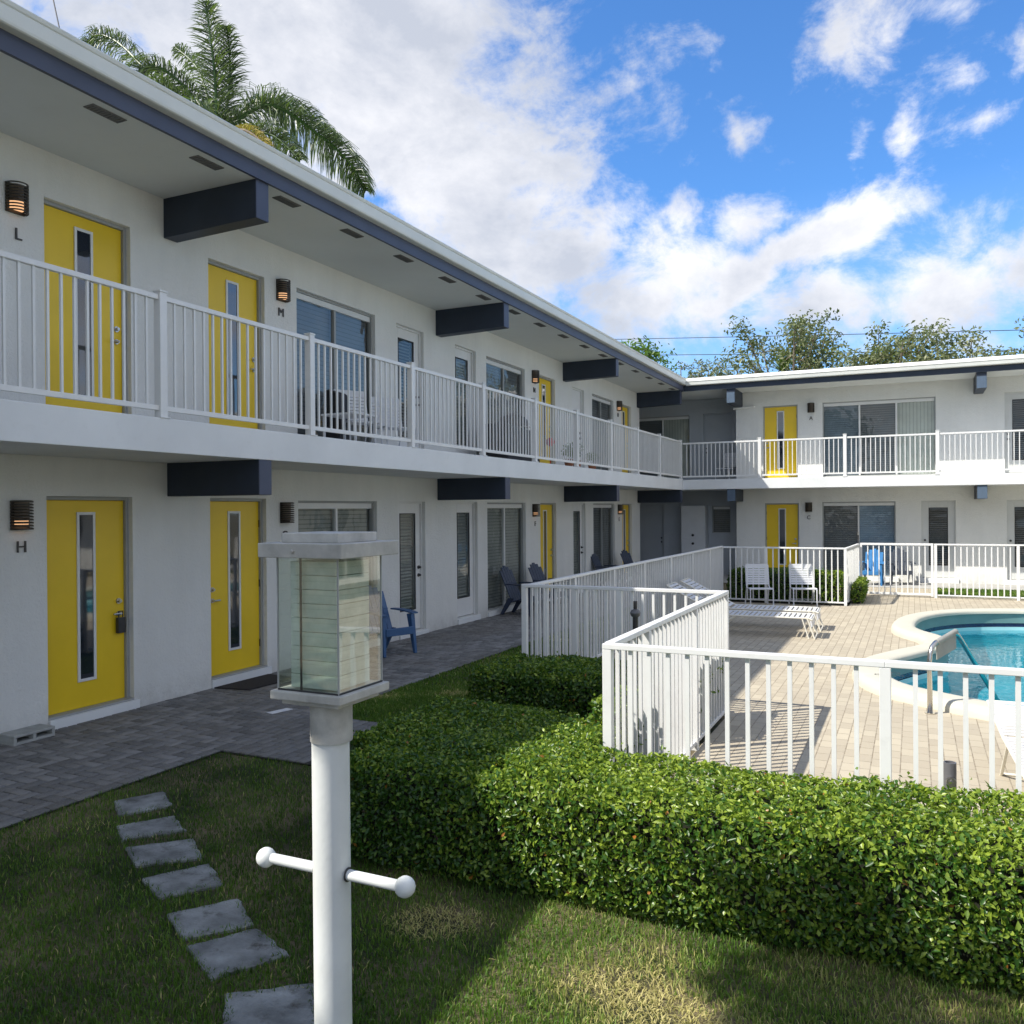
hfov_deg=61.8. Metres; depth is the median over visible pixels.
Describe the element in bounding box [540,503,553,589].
door
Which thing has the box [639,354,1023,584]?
apartment building
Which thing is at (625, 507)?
door
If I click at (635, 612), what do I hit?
garden light
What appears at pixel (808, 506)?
wall lamp
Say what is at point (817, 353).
power line
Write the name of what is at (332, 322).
window
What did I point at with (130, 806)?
stepping stone
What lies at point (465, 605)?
door
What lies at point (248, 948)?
stepping stone
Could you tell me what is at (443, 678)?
grass
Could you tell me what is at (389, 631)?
deck chair
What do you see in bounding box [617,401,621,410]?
wall lamp
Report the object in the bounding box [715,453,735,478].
strap chair
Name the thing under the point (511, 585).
deck chair
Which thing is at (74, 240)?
door
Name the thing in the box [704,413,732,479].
door
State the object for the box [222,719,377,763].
side path
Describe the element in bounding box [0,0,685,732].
apartment building
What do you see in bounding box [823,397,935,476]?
window
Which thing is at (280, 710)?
paper slip
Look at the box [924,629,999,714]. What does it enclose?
pool handrail
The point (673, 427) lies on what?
window
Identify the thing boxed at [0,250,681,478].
balcony railing
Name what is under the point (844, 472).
balcony railing
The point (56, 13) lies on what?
antenna
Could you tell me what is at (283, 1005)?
stepping stone
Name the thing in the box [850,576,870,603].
hedge
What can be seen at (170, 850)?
stepping stone
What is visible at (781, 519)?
door
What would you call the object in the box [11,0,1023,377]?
sky
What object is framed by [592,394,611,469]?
window
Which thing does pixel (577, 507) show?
door
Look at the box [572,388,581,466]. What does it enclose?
door
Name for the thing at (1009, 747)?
sun lounger
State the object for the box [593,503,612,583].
window
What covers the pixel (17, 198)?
wall lamp
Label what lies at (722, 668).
hedge
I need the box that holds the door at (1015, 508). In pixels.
[1007,500,1023,579]
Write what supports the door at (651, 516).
in the apartment building at (970, 395)
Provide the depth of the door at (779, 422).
25.11 m
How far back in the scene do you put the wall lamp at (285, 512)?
11.02 m
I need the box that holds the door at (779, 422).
[763,405,797,477]
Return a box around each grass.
[353,682,659,752]
[414,598,681,689]
[937,587,1023,598]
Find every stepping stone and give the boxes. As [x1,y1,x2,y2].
[114,791,171,816]
[117,816,186,841]
[125,838,201,867]
[142,864,222,899]
[167,899,253,940]
[185,929,288,981]
[223,983,313,1023]
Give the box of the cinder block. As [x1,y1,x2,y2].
[0,724,54,745]
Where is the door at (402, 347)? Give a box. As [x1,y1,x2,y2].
[396,324,420,447]
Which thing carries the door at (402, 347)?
in the apartment building at (152, 526)
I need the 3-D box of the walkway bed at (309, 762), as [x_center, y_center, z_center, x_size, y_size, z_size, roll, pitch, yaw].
[0.200,2.024,13.730,3.460,0.001,23.000,0,0,25]
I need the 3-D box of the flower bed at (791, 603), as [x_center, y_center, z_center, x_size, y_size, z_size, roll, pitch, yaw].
[6.101,1.971,19.034,2.630,0.001,1.180,0,0,25]
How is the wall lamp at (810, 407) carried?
attached to the apartment building at (970, 395)
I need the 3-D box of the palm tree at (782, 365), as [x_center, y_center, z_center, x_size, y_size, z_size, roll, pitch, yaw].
[11.975,-2.559,37.530,1.380,8.890,1.560,0,0,25]
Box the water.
[907,630,1023,705]
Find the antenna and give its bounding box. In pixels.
[53,0,59,27]
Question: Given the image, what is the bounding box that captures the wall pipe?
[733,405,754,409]
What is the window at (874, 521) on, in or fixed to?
in the apartment building at (970, 395)
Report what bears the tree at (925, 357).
on the lawn at (10, 831)
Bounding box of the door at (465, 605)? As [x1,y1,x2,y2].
[457,502,474,616]
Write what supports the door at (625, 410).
in the apartment building at (152, 526)
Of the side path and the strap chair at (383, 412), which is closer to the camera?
the side path
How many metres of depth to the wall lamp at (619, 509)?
23.62 m
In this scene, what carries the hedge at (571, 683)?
on the lawn at (10, 831)
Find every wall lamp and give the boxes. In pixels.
[5,180,28,216]
[10,500,33,529]
[276,278,290,302]
[280,502,294,522]
[532,370,539,383]
[532,504,539,516]
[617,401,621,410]
[618,505,622,513]
[805,502,811,511]
[807,403,814,412]
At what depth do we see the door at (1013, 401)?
22.60 m
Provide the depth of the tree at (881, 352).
33.13 m
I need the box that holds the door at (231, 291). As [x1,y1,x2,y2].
[208,260,261,429]
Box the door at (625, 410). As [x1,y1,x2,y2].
[622,405,628,472]
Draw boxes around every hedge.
[350,693,1023,995]
[465,651,663,732]
[585,678,643,752]
[663,659,723,727]
[726,565,843,603]
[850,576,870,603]
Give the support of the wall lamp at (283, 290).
attached to the apartment building at (152, 526)
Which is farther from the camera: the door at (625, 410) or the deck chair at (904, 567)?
the door at (625, 410)
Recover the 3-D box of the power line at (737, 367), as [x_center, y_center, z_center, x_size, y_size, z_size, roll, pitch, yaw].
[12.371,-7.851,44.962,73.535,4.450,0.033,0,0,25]
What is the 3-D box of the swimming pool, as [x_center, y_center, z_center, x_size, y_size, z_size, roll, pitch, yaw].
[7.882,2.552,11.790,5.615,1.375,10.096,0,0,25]
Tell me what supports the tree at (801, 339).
on the lawn at (10, 831)
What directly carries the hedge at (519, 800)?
on the lawn at (10, 831)
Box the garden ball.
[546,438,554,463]
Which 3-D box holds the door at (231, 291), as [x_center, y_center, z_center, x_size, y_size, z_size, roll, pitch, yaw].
[-3.398,-1.916,10.397,0.096,2.080,0.950,0,0,25]
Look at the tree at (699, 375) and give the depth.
41.98 m
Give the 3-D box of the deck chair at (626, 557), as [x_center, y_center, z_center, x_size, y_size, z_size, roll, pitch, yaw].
[3.318,1.490,22.896,0.793,0.940,0.660,0,0,41]
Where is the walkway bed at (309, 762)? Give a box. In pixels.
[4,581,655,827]
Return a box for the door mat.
[214,674,290,689]
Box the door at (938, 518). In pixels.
[921,500,955,577]
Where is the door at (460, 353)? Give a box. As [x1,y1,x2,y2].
[455,346,473,454]
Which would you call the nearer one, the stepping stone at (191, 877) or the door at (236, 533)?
the stepping stone at (191, 877)
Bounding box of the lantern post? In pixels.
[256,531,415,1023]
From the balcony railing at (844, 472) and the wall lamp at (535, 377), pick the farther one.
the balcony railing at (844, 472)
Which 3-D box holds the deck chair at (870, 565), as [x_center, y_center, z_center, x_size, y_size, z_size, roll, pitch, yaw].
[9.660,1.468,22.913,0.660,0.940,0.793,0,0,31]
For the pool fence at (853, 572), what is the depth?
18.83 m
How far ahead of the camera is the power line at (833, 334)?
43.01 m
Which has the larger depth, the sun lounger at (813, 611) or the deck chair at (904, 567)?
the deck chair at (904, 567)
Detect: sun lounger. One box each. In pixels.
[666,582,817,639]
[680,578,823,631]
[986,700,1023,778]
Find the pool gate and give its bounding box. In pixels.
[857,532,933,596]
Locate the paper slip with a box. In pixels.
[267,708,292,713]
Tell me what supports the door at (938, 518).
in the apartment building at (970, 395)
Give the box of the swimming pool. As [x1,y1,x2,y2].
[852,608,1023,727]
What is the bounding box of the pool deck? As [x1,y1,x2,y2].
[614,587,1023,823]
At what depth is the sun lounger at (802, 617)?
13.97 m
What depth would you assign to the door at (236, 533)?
10.42 m
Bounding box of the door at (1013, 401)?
[1004,392,1023,472]
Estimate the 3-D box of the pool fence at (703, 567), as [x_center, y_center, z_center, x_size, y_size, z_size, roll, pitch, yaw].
[2.414,1.402,14.326,0.084,1.239,10.530,0,0,25]
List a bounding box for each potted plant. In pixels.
[561,444,572,465]
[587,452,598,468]
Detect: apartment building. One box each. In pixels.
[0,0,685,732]
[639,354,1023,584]
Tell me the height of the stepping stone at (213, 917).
0.039 m
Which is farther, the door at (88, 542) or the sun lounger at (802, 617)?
the sun lounger at (802, 617)
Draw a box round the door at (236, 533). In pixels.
[210,498,267,679]
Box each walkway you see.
[0,585,657,829]
[723,574,1023,590]
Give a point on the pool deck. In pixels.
(855, 630)
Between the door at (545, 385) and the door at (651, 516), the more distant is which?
the door at (651, 516)
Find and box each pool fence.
[521,584,721,661]
[528,546,722,661]
[602,642,1023,824]
[606,590,728,777]
[723,546,846,605]
[846,544,859,602]
[934,544,1023,600]
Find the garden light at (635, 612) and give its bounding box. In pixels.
[630,601,640,661]
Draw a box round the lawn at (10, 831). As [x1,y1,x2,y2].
[0,583,1023,1023]
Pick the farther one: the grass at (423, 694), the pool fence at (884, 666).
the grass at (423, 694)
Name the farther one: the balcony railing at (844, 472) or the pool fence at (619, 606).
the balcony railing at (844, 472)
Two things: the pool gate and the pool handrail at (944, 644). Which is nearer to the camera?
the pool handrail at (944, 644)
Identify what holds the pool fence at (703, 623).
on the lawn at (10, 831)
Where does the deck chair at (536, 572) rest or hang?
on the walkway at (65, 766)
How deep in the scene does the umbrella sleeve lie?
5.59 m
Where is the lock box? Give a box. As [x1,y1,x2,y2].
[116,610,125,632]
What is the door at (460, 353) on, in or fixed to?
in the apartment building at (152, 526)
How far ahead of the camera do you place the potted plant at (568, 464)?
17.62 m
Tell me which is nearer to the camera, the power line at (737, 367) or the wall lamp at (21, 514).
the wall lamp at (21, 514)
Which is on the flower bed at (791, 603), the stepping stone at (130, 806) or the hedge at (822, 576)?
the hedge at (822, 576)
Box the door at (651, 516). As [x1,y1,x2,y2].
[640,505,663,560]
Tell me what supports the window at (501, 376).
in the apartment building at (152, 526)
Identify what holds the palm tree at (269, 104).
on the lawn at (10, 831)
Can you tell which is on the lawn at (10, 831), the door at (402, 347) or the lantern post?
the lantern post
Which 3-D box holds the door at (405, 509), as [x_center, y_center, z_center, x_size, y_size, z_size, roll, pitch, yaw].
[-1.719,0.892,13.979,0.128,2.120,0.830,0,0,25]
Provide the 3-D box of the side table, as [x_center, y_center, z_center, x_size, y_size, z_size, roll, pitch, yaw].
[-2.138,-1.073,11.274,0.550,0.419,0.500,0,0,25]
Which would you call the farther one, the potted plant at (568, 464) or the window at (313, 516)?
the potted plant at (568, 464)
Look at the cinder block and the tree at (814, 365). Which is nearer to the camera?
the cinder block
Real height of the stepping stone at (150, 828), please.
0.039 m
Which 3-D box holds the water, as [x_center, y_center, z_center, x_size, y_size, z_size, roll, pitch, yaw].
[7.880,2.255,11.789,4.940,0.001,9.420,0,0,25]
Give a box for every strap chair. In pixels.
[333,389,382,443]
[371,397,416,446]
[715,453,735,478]
[745,564,773,604]
[788,564,817,606]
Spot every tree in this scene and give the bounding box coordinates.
[77,0,377,197]
[621,335,681,374]
[676,361,707,378]
[686,356,758,378]
[721,307,849,373]
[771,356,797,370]
[795,356,852,370]
[824,318,961,367]
[869,323,1023,364]
[1009,316,1023,354]
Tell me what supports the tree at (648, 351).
on the lawn at (10, 831)
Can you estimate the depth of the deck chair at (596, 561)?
21.68 m
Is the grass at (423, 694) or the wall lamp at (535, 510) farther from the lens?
the wall lamp at (535, 510)
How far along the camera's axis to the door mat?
10.18 m
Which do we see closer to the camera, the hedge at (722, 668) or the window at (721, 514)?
the hedge at (722, 668)
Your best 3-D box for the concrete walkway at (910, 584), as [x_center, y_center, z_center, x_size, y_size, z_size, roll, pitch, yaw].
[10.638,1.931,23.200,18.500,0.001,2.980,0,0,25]
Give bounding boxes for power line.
[616,330,1015,339]
[669,365,846,368]
[682,350,1023,354]
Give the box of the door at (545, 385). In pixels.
[539,376,552,463]
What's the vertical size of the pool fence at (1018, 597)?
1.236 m
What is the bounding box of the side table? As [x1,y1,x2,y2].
[321,412,377,442]
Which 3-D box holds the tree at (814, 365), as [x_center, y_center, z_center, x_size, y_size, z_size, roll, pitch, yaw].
[14.040,-2.402,36.475,4.289,8.569,3.534,0,0,-18]
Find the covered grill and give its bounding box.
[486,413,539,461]
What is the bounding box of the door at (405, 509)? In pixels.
[398,502,422,628]
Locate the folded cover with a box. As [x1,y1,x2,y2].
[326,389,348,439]
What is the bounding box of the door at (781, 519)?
[765,503,798,573]
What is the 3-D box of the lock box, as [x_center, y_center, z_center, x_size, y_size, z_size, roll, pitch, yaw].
[-4.061,1.138,8.877,0.043,0.230,0.090,0,0,25]
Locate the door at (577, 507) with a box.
[573,503,583,585]
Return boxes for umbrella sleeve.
[943,760,956,813]
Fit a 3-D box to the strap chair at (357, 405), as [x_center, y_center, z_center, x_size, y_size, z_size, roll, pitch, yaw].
[-2.158,-1.294,11.910,0.502,0.861,0.625,-1,0,-35]
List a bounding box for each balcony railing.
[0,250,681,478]
[683,429,1023,477]
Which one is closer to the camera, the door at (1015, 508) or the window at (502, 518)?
the window at (502, 518)
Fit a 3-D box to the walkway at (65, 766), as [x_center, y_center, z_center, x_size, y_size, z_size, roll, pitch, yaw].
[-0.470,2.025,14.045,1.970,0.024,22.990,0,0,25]
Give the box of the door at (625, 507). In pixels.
[622,504,629,572]
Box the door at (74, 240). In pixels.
[44,199,126,413]
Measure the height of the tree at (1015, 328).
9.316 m
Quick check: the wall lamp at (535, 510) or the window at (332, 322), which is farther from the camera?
the wall lamp at (535, 510)
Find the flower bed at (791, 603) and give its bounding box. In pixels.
[729,599,849,605]
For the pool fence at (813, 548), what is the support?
on the pool deck
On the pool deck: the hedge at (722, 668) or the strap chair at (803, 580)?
the strap chair at (803, 580)
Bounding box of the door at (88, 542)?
[46,496,133,720]
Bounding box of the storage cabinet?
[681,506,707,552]
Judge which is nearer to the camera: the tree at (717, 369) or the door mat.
the door mat
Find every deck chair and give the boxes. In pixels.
[367,585,417,657]
[499,566,542,616]
[528,563,567,606]
[591,553,624,586]
[620,550,653,584]
[859,549,885,585]
[887,548,915,585]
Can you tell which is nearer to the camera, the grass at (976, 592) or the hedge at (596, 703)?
the hedge at (596, 703)
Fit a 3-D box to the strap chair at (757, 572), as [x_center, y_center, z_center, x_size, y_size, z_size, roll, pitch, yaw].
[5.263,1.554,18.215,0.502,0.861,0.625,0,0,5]
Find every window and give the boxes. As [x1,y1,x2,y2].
[296,289,372,442]
[298,501,374,639]
[486,357,521,423]
[487,502,523,610]
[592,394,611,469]
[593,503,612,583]
[639,415,689,477]
[712,506,730,532]
[822,501,895,576]
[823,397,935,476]
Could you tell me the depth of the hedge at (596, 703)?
5.81 m

